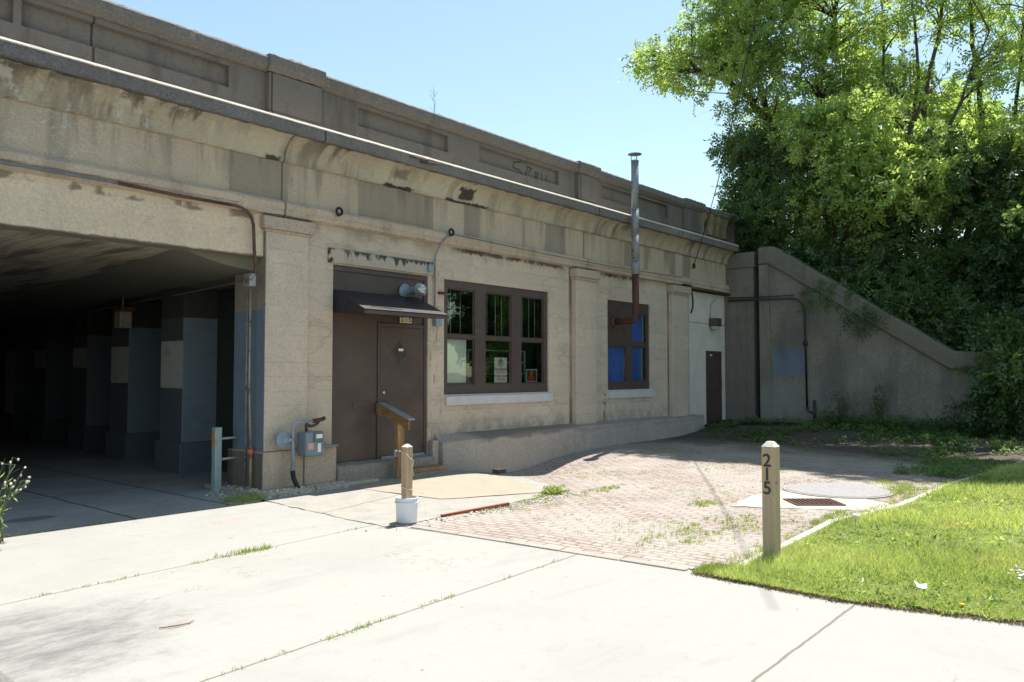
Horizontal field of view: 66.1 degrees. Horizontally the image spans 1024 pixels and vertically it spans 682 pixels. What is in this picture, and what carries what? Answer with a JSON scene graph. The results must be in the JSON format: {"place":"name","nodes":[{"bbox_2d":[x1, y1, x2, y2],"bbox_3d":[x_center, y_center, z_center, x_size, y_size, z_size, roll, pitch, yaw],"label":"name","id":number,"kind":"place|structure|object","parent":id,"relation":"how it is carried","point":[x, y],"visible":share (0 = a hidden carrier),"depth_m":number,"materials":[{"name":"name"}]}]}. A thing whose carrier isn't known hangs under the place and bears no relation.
{"place":"outdoors","nodes":[
{"label":"outdoors","id":0,"kind":"place"},
{"bbox_2d":[0,426,261,536],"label":"tunnel road","id":1,"kind":"structure","parent":0,"point":[66,487],"depth_m":10.93,"materials":[{"name":"concrete"}]},
{"bbox_2d":[211,427,236,490],"bbox_3d":[-3.976,1.627,10.872,0.329,0.880,0.110,2,-3,-42],"label":"guard post","id":2,"kind":"object","parent":1,"relation":"on","point":[216,445],"visible":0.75,"depth_m":10.77,"materials":[{"name":"metal"}]},
{"bbox_2d":[218,491,272,502],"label":"grass tuft","id":3,"kind":"object","parent":1,"relation":"on","point":[246,498],"visible":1,"depth_m":9.91,"materials":[{"name":"green plant"}]},
{"bbox_2d":[260,471,567,525],"bbox_3d":[-1.039,2.065,10.791,3.279,0.065,4.321,-2,-3,41],"label":"apron","id":4,"kind":"object","parent":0,"point":[350,502],"visible":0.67,"depth_m":9.73,"materials":[{"name":"concrete"}]},
{"bbox_2d":[376,402,414,478],"bbox_3d":[-1.761,1.517,12.003,0.728,1.154,0.204,-2,-3,41],"label":"hand rail","id":5,"kind":"object","parent":4,"relation":"on","point":[400,419],"visible":0.91,"depth_m":11.97,"materials":[{"name":"brown wood"}]},
{"bbox_2d":[395,495,418,523],"bbox_3d":[-1.127,1.803,8.429,0.254,0.265,0.254,-2,-3,41],"label":"bucket","id":6,"kind":"object","parent":4,"relation":"on","point":[406,511],"visible":0.98,"depth_m":8.33,"materials":[{"name":"white plastic"}]},
{"bbox_2d":[394,444,423,498],"bbox_3d":[-1.104,1.517,8.446,0.329,0.821,0.125,1,-3,-27],"label":"short post","id":7,"kind":"object","parent":6,"relation":"in","point":[407,462],"visible":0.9,"depth_m":8.41,"materials":[{"name":"brown wood"}]},
{"bbox_2d":[413,469,448,476],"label":"stone block","id":8,"kind":"structure","parent":4,"relation":"on","point":[443,471],"depth_m":12.37,"materials":[{"name":"concrete"}]},
{"bbox_2d":[413,464,445,472],"bbox_3d":[-1.378,2.023,12.468,0.220,0.060,0.700,-2,-3,41],"label":"wooden step","id":9,"kind":"object","parent":8,"relation":"on","point":[427,468],"visible":0.73,"depth_m":12.42,"materials":[{"name":"brown wood"}]},
{"bbox_2d":[354,473,544,498],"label":"tan slab","id":10,"kind":"structure","parent":4,"relation":"on","point":[446,486],"depth_m":11.04,"materials":[{"name":"concrete"}]},
{"bbox_2d":[0,501,1023,681],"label":"sidewalk","id":11,"kind":"structure","parent":0,"point":[306,585],"depth_m":5.14,"materials":[{"name":"concrete"}]},
{"bbox_2d":[0,457,30,543],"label":"flowering weed","id":12,"kind":"object","parent":11,"relation":"on","point":[3,506],"visible":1,"depth_m":7.46,"materials":[{"name":"green plant"}]},
{"bbox_2d":[159,620,193,628],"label":"twig","id":13,"kind":"object","parent":11,"relation":"on","point":[176,625],"visible":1,"depth_m":4.96,"materials":[{"name":"brown wood"}]},
{"bbox_2d":[690,571,1023,625],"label":"dry clippings","id":14,"kind":"object","parent":11,"relation":"on","point":[917,609],"visible":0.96,"depth_m":5.41,"materials":[{"name":"brown plant"}]},
{"bbox_2d":[8,420,1023,569],"bbox_3d":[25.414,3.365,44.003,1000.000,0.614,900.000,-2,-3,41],"label":"ground","id":15,"kind":"structure","parent":0,"point":[790,424],"depth_m":19.02,"materials":[{"name":"soil"}]},
{"bbox_2d":[0,671,14,681],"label":"kerb","id":16,"kind":"structure","parent":15,"relation":"on","point":[4,677],"depth_m":4.12,"materials":[{"name":"concrete"}]},
{"bbox_2d":[0,0,760,496],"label":"railway viaduct","id":17,"kind":"object","parent":15,"relation":"on","point":[290,156],"visible":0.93,"depth_m":12.71,"materials":[{"name":"concrete"}]},
{"bbox_2d":[114,296,134,328],"bbox_3d":[-7.061,-0.522,14.343,0.300,0.580,0.260,-2,-3,41],"label":"tunnel lamp","id":18,"kind":"object","parent":17,"relation":"attached to","point":[122,317],"visible":1,"depth_m":14.24,"materials":[{"name":"metal"}]},
{"bbox_2d":[0,160,256,488],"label":"rusty conduit","id":19,"kind":"object","parent":17,"relation":"attached to","point":[249,280],"visible":1,"depth_m":10.52,"materials":[{"name":"rusted steel"}]},
{"bbox_2d":[275,416,338,487],"bbox_3d":[-2.767,1.572,10.881,0.306,1.024,1.040,-2,-3,33],"label":"gas meter","id":20,"kind":"object","parent":17,"relation":"attached to","point":[310,443],"visible":0.99,"depth_m":10.72,"materials":[{"name":"grey paint"}]},
{"bbox_2d":[335,207,342,216],"bbox_3d":[-2.546,-1.897,11.549,0.082,0.141,0.138,-2,-3,41],"label":"insulator ring","id":21,"kind":"object","parent":17,"relation":"attached to","point":[340,209],"visible":1,"depth_m":11.52,"materials":[{"name":"black metal"}]},
{"bbox_2d":[380,327,423,458],"bbox_3d":[-1.732,0.817,12.592,0.104,2.056,0.906,-2,-3,41],"label":"door","id":22,"kind":"structure","parent":17,"relation":"in","point":[401,349],"depth_m":12.62,"materials":[{"name":"brown paint"}]},
{"bbox_2d":[399,283,426,296],"bbox_3d":[-1.552,-0.805,12.562,0.485,0.260,0.260,-2,-3,41],"label":"wall lamp","id":23,"kind":"object","parent":17,"relation":"attached to","point":[417,289],"visible":0.98,"depth_m":12.51,"materials":[{"name":"silver metal"}]},
{"bbox_2d":[410,155,438,164],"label":"anchor rods","id":24,"kind":"object","parent":17,"relation":"attached to","point":[425,160],"visible":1,"depth_m":12.47,"materials":[{"name":"metal"}]},
{"bbox_2d":[427,234,448,326],"bbox_3d":[-1.238,-1.022,13.114,0.150,1.559,0.411,-2,-3,41],"label":"electric conduit","id":25,"kind":"object","parent":17,"relation":"attached to","point":[435,322],"visible":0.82,"depth_m":13.10,"materials":[{"name":"metal"}]},
{"bbox_2d":[448,228,454,236],"bbox_3d":[-1.038,-1.835,13.298,0.082,0.141,0.138,-2,-3,41],"label":"insulator ring","id":26,"kind":"object","parent":17,"relation":"attached to","point":[452,230],"visible":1,"depth_m":13.26,"materials":[{"name":"black metal"}]},
{"bbox_2d":[447,339,465,382],"bbox_3d":[-0.981,0.351,13.660,0.015,0.760,0.520,-2,-3,41],"label":"whiteboard","id":27,"kind":"object","parent":17,"relation":"in","point":[456,360],"visible":0.79,"depth_m":13.67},
{"bbox_2d":[466,349,524,382],"bbox_3d":[-0.405,1.094,15.069,0.350,1.850,1.650,-2,-3,41],"label":"metal shelving","id":28,"kind":"object","parent":17,"relation":"on","point":[468,362],"visible":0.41,"depth_m":14.87,"materials":[{"name":"grey metal"}]},
{"bbox_2d":[444,279,552,404],"bbox_3d":[-0.234,0.064,14.437,0.224,2.140,2.928,-2,-3,41],"label":"window","id":29,"kind":"structure","parent":17,"relation":"in","point":[479,336],"depth_m":14.33,"materials":[{"name":"brown paint"}]},
{"bbox_2d":[494,357,506,382],"bbox_3d":[-0.208,0.536,14.514,0.007,0.460,0.353,-2,-3,41],"label":"parking notice","id":30,"kind":"object","parent":29,"relation":"attached to","point":[500,370],"visible":1,"depth_m":14.51,"materials":[{"name":"white paper"}]},
{"bbox_2d":[526,369,536,381],"bbox_3d":[0.373,0.669,15.195,0.017,0.250,0.330,-2,-3,41],"label":"framed picture","id":31,"kind":"object","parent":17,"relation":"attached to","point":[531,375],"visible":1,"depth_m":15.19,"materials":[{"name":"paper"}]},
{"bbox_2d":[454,234,682,277],"bbox_3d":[1.579,-1.657,16.298,0.011,0.061,7.970,-2,-3,41],"label":"facade cable","id":32,"kind":"object","parent":17,"relation":"attached to","point":[558,256],"visible":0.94,"depth_m":15.40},
{"bbox_2d":[611,152,641,326],"bbox_3d":[2.498,-2.196,17.094,0.714,3.770,0.296,-2,-3,41],"label":"stove pipe","id":33,"kind":"object","parent":17,"relation":"attached to","point":[616,321],"visible":1,"depth_m":16.90,"materials":[{"name":"metal"}]},
{"bbox_2d":[607,300,654,397],"bbox_3d":[2.667,0.200,17.749,0.155,2.140,1.878,-2,-3,41],"label":"window","id":34,"kind":"structure","parent":17,"relation":"in","point":[625,341],"depth_m":17.66,"materials":[{"name":"blue glass"}]},
{"bbox_2d":[682,283,729,317],"bbox_3d":[5.001,-0.971,20.333,0.207,0.810,2.551,-2,-3,40],"label":"service conduit","id":35,"kind":"object","parent":17,"relation":"attached to","point":[706,290],"visible":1,"depth_m":20.04,"materials":[{"name":"black metal"}]},
{"bbox_2d":[706,351,721,422],"bbox_3d":[5.335,1.241,20.886,0.050,1.943,0.936,-2,-3,41],"label":"door","id":36,"kind":"structure","parent":17,"relation":"in","point":[713,359],"depth_m":20.91,"materials":[{"name":"brown paint"}]},
{"bbox_2d":[709,318,721,329],"bbox_3d":[5.362,-0.454,20.761,0.215,0.290,0.320,-2,-3,41],"label":"flood light","id":37,"kind":"object","parent":17,"relation":"attached to","point":[715,323],"visible":1,"depth_m":20.66,"materials":[{"name":"brown paint"}]},
{"bbox_2d":[761,441,780,556],"bbox_3d":[2.240,1.400,6.798,0.129,1.060,0.137,-2,-3,41],"label":"numbered post","id":38,"kind":"object","parent":15,"relation":"on","point":[771,523],"visible":0.93,"depth_m":6.76,"materials":[{"name":"brown wood"}]},
{"bbox_2d":[813,400,816,420],"bbox_3d":[7.532,1.815,19.589,0.079,0.680,0.079,-2,-3,41],"label":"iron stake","id":39,"kind":"object","parent":15,"relation":"on","point":[814,408],"visible":0.66,"depth_m":19.56,"materials":[{"name":"metal"}]},
{"bbox_2d":[826,391,859,424],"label":"wall weed","id":40,"kind":"object","parent":15,"relation":"on","point":[839,406],"depth_m":19.13,"materials":[{"name":"green plant"}]},
{"bbox_2d":[758,246,997,433],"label":"retaining wall","id":41,"kind":"structure","parent":15,"relation":"on","point":[910,369],"depth_m":19.47,"materials":[{"name":"concrete"}]},
{"bbox_2d":[728,295,812,412],"bbox_3d":[6.725,0.323,20.545,2.251,3.048,0.109,-2,-3,41],"label":"wall conduit","id":42,"kind":"object","parent":41,"relation":"attached to","point":[805,343],"depth_m":19.96,"materials":[{"name":"black metal"}]},
{"bbox_2d":[795,273,837,318],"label":"hanging sprig","id":43,"kind":"object","parent":41,"relation":"hanging from","point":[817,294],"visible":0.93,"depth_m":19.59,"materials":[{"name":"green plant"}]},
{"bbox_2d":[837,293,888,341],"bbox_3d":[8.479,-0.461,19.011,1.254,1.438,1.205,-2,-3,41],"label":"hanging sprig","id":44,"kind":"object","parent":41,"relation":"hanging from","point":[853,321],"visible":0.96,"depth_m":18.95,"materials":[{"name":"green plant"}]},
{"bbox_2d":[865,384,893,428],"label":"wall weed","id":45,"kind":"object","parent":15,"relation":"on","point":[878,412],"depth_m":18.57,"materials":[{"name":"green plant"}]},
{"bbox_2d":[738,459,1022,566],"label":"lawn kerb","id":46,"kind":"structure","parent":15,"relation":"on","point":[808,533],"depth_m":8.20,"materials":[{"name":"concrete"}]},
{"bbox_2d":[920,393,974,434],"bbox_3d":[9.748,1.582,17.611,1.115,0.960,0.674,-2,-3,41],"label":"wall weed","id":47,"kind":"object","parent":15,"relation":"on","point":[956,414],"depth_m":17.54,"materials":[{"name":"green plant"}]},
{"bbox_2d":[953,337,1023,438],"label":"shrub","id":48,"kind":"object","parent":15,"relation":"on","point":[1006,407],"visible":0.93,"depth_m":16.80,"materials":[{"name":"green plant"}]},
{"bbox_2d":[992,371,1022,414],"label":"shrub","id":49,"kind":"object","parent":15,"relation":"on","point":[1009,391],"visible":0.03,"depth_m":16.70,"materials":[{"name":"green plant"}]},
{"bbox_2d":[109,0,1023,255],"label":"sky","id":50,"kind":"structure","parent":0,"point":[544,75],"materials":[{"name":"blue"}]},
{"bbox_2d":[406,425,1023,568],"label":"brick paving","id":51,"kind":"structure","parent":0,"point":[523,524],"depth_m":11.15,"materials":[{"name":"beige brick"}]},
{"bbox_2d":[205,480,636,531],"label":"gravel","id":52,"kind":"structure","parent":51,"relation":"on","point":[464,515],"depth_m":10.22,"materials":[{"name":"grey gravel"}]},
{"bbox_2d":[441,502,509,516],"bbox_3d":[-0.413,1.951,9.115,1.028,0.050,0.040,2,-3,-44],"label":"edging board","id":53,"kind":"object","parent":51,"relation":"on","point":[478,509],"visible":0.91,"depth_m":9.10,"materials":[{"name":"red wood"}]},
{"bbox_2d":[492,468,505,473],"bbox_3d":[-0.207,2.121,12.841,0.140,0.075,0.200,-2,-3,41],"label":"dark brick","id":54,"kind":"object","parent":51,"relation":"on","point":[499,471],"visible":1,"depth_m":12.78,"materials":[{"name":"black brick"}]},
{"bbox_2d":[0,438,1021,681],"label":"joint weeds","id":55,"kind":"object","parent":51,"relation":"on","point":[705,567],"visible":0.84,"depth_m":8.82,"materials":[{"name":"green plant"}]},
{"bbox_2d":[411,525,689,570],"bbox_3d":[0.204,1.934,7.302,3.042,0.095,0.110,-2,-3,36],"label":"paving edging","id":56,"kind":"object","parent":51,"relation":"on","point":[611,557],"visible":0.44,"depth_m":7.12,"materials":[{"name":"concrete"}]},
{"bbox_2d":[541,485,567,494],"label":"weed","id":57,"kind":"object","parent":51,"relation":"on","point":[552,489],"visible":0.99,"depth_m":10.44,"materials":[{"name":"green plant"}]},
{"bbox_2d":[732,491,893,510],"bbox_3d":[3.725,2.005,9.976,1.988,0.001,1.523,0,-2,11],"label":"drain apron","id":58,"kind":"object","parent":51,"relation":"on","point":[756,501],"visible":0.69,"depth_m":9.65,"materials":[{"name":"concrete"}]},
{"bbox_2d":[783,498,845,505],"bbox_3d":[3.726,1.989,9.719,0.600,0.022,0.480,0,-2,0],"label":"drain grate","id":59,"kind":"object","parent":58,"relation":"on","point":[813,501],"visible":0.99,"depth_m":9.70,"materials":[{"name":"metal"}]},
{"bbox_2d":[782,482,893,498],"bbox_3d":[4.418,2.026,10.705,1.400,0.030,1.400,-2,-3,41],"label":"manhole cover","id":60,"kind":"object","parent":51,"relation":"on","point":[840,490],"visible":0.98,"depth_m":10.56,"materials":[{"name":"concrete"}]},
{"bbox_2d":[699,410,1023,479],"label":"ground cover","id":61,"kind":"object","parent":51,"relation":"on","point":[939,470],"visible":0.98,"depth_m":16.91,"materials":[{"name":"green plant"}]},
{"bbox_2d":[711,459,1023,620],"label":"lawn","id":62,"kind":"structure","parent":0,"point":[1010,592],"depth_m":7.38,"materials":[{"name":"plant"}]},
{"bbox_2d":[852,513,857,530],"bbox_3d":[3.413,1.819,7.829,0.055,0.208,0.055,-2,-3,41],"label":"dandelion clock","id":63,"kind":"object","parent":62,"relation":"on","point":[854,516],"visible":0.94,"depth_m":7.82,"materials":[{"name":"white plant"}]},
{"bbox_2d":[736,470,1023,621],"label":"clover","id":64,"kind":"object","parent":62,"relation":"on","point":[930,591],"depth_m":6.45,"materials":[{"name":"green plant"}]},
{"bbox_2d":[757,466,1023,615],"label":"broadleaf weeds","id":65,"kind":"object","parent":62,"relation":"on","point":[917,543],"visible":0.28,"depth_m":7.14,"materials":[{"name":"green plant"}]},
{"bbox_2d":[915,581,926,589],"bbox_3d":[3.005,1.790,5.777,0.100,0.043,0.100,-2,-3,41],"label":"paper scrap","id":66,"kind":"object","parent":62,"relation":"on","point":[921,585],"visible":1,"depth_m":5.77,"materials":[{"name":"white paper"}]},
{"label":"embankment","id":67,"kind":"structure","parent":0,"visible":0},
{"bbox_2d":[616,0,917,205],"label":"ash tree","id":68,"kind":"object","parent":67,"relation":"on","point":[721,48],"visible":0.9,"depth_m":22.38,"materials":[{"name":"green plant"}]},
{"bbox_2d":[703,115,853,252],"bbox_3d":[7.335,-4.375,22.311,3.090,5.164,5.395,1,-2,-14],"label":"ash tree","id":69,"kind":"object","parent":67,"relation":"on","point":[749,204],"visible":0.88,"depth_m":22.03,"materials":[{"name":"green plant"}]},
{"bbox_2d":[776,228,861,285],"bbox_3d":[8.263,-1.736,21.161,2.549,2.602,2.822,-2,-3,41],"label":"shrub","id":70,"kind":"object","parent":67,"relation":"on","point":[815,261],"visible":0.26,"depth_m":20.51,"materials":[{"name":"green plant"}]},
{"bbox_2d":[795,219,914,276],"bbox_3d":[9.362,-2.528,21.412,3.534,2.825,3.113,-2,-3,41],"label":"shrub","id":71,"kind":"object","parent":67,"relation":"on","point":[885,232],"visible":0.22,"depth_m":20.35,"materials":[{"name":"green plant"}]},
{"bbox_2d":[821,246,906,319],"bbox_3d":[8.866,-1.127,20.373,2.650,2.602,2.870,-2,-3,41],"label":"shrub","id":72,"kind":"object","parent":67,"relation":"on","point":[863,279],"visible":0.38,"depth_m":19.77,"materials":[{"name":"green plant"}]},
{"bbox_2d":[790,41,949,195],"bbox_3d":[12.947,-6.204,28.534,5.731,9.391,5.855,-2,-3,41],"label":"tree","id":73,"kind":"object","parent":67,"relation":"on","point":[899,60],"visible":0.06,"depth_m":27.34,"materials":[{"name":"green plant"}]},
{"bbox_2d":[764,82,987,294],"bbox_3d":[9.185,-3.672,20.366,5.532,5.916,4.030,-2,-3,41],"label":"box elder tree","id":74,"kind":"object","parent":67,"relation":"on","point":[870,177],"visible":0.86,"depth_m":19.79,"materials":[{"name":"green plant"}]},
{"bbox_2d":[863,253,961,338],"bbox_3d":[9.623,-0.756,19.600,2.949,2.955,2.778,-2,-3,41],"label":"shrub","id":75,"kind":"object","parent":67,"relation":"on","point":[899,306],"visible":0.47,"depth_m":19.07,"materials":[{"name":"green plant"}]},
{"bbox_2d":[817,123,1023,303],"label":"mulberry tree","id":76,"kind":"object","parent":67,"relation":"on","point":[996,174],"visible":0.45,"depth_m":18.94,"materials":[{"name":"green plant"}]},
{"bbox_2d":[823,0,1023,249],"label":"locust tree","id":77,"kind":"object","parent":67,"relation":"on","point":[922,87],"visible":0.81,"depth_m":21.53,"materials":[{"name":"green plant"}]},
{"bbox_2d":[881,225,1003,308],"bbox_3d":[10.809,-1.537,20.110,3.276,2.882,3.288,0,-2,-11],"label":"shrub","id":78,"kind":"object","parent":67,"relation":"on","point":[928,257],"visible":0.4,"depth_m":19.40,"materials":[{"name":"green plant"}]},
{"bbox_2d":[903,280,1003,350],"bbox_3d":[10.679,-0.219,19.199,2.585,2.660,2.687,1,-2,-17],"label":"shrub","id":79,"kind":"object","parent":67,"relation":"on","point":[945,322],"visible":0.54,"depth_m":18.58,"materials":[{"name":"green plant"}]},
{"bbox_2d":[905,73,1023,232],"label":"tree","id":80,"kind":"object","parent":67,"relation":"on","point":[947,114],"visible":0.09,"depth_m":26.37,"materials":[{"name":"green plant"}]},
{"bbox_2d":[921,0,1023,188],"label":"elm tree","id":81,"kind":"object","parent":67,"relation":"on","point":[984,118],"visible":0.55,"depth_m":21.48,"materials":[{"name":"green plant"}]},
{"bbox_2d":[934,301,1022,351],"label":"shrub","id":82,"kind":"object","parent":67,"relation":"on","point":[973,337],"visible":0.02,"depth_m":18.29,"materials":[{"name":"green plant"}]},
{"bbox_2d":[945,233,1023,316],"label":"shrub","id":83,"kind":"object","parent":67,"relation":"on","point":[998,290],"visible":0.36,"depth_m":18.61,"materials":[{"name":"green plant"}]},
{"bbox_2d":[957,302,1023,370],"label":"shrub","id":84,"kind":"object","parent":67,"relation":"on","point":[1008,327],"visible":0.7,"depth_m":17.25,"materials":[{"name":"green plant"}]},
{"bbox_2d":[964,52,1023,314],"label":"elm tree","id":85,"kind":"object","parent":67,"relation":"on","point":[1012,210],"visible":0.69,"depth_m":18.48,"materials":[{"name":"green plant"}]},
{"bbox_3d":[4.557,-1.889,19.797,0.082,0.141,0.138,-2,-3,41],"label":"insulator ring","id":86,"kind":"object","parent":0,"visible":0},
{"bbox_2d":[694,0,758,263],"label":"service wire","id":87,"kind":"object","parent":86,"relation":"attached to","point":[731,123],"visible":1,"depth_m":15.27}
]}

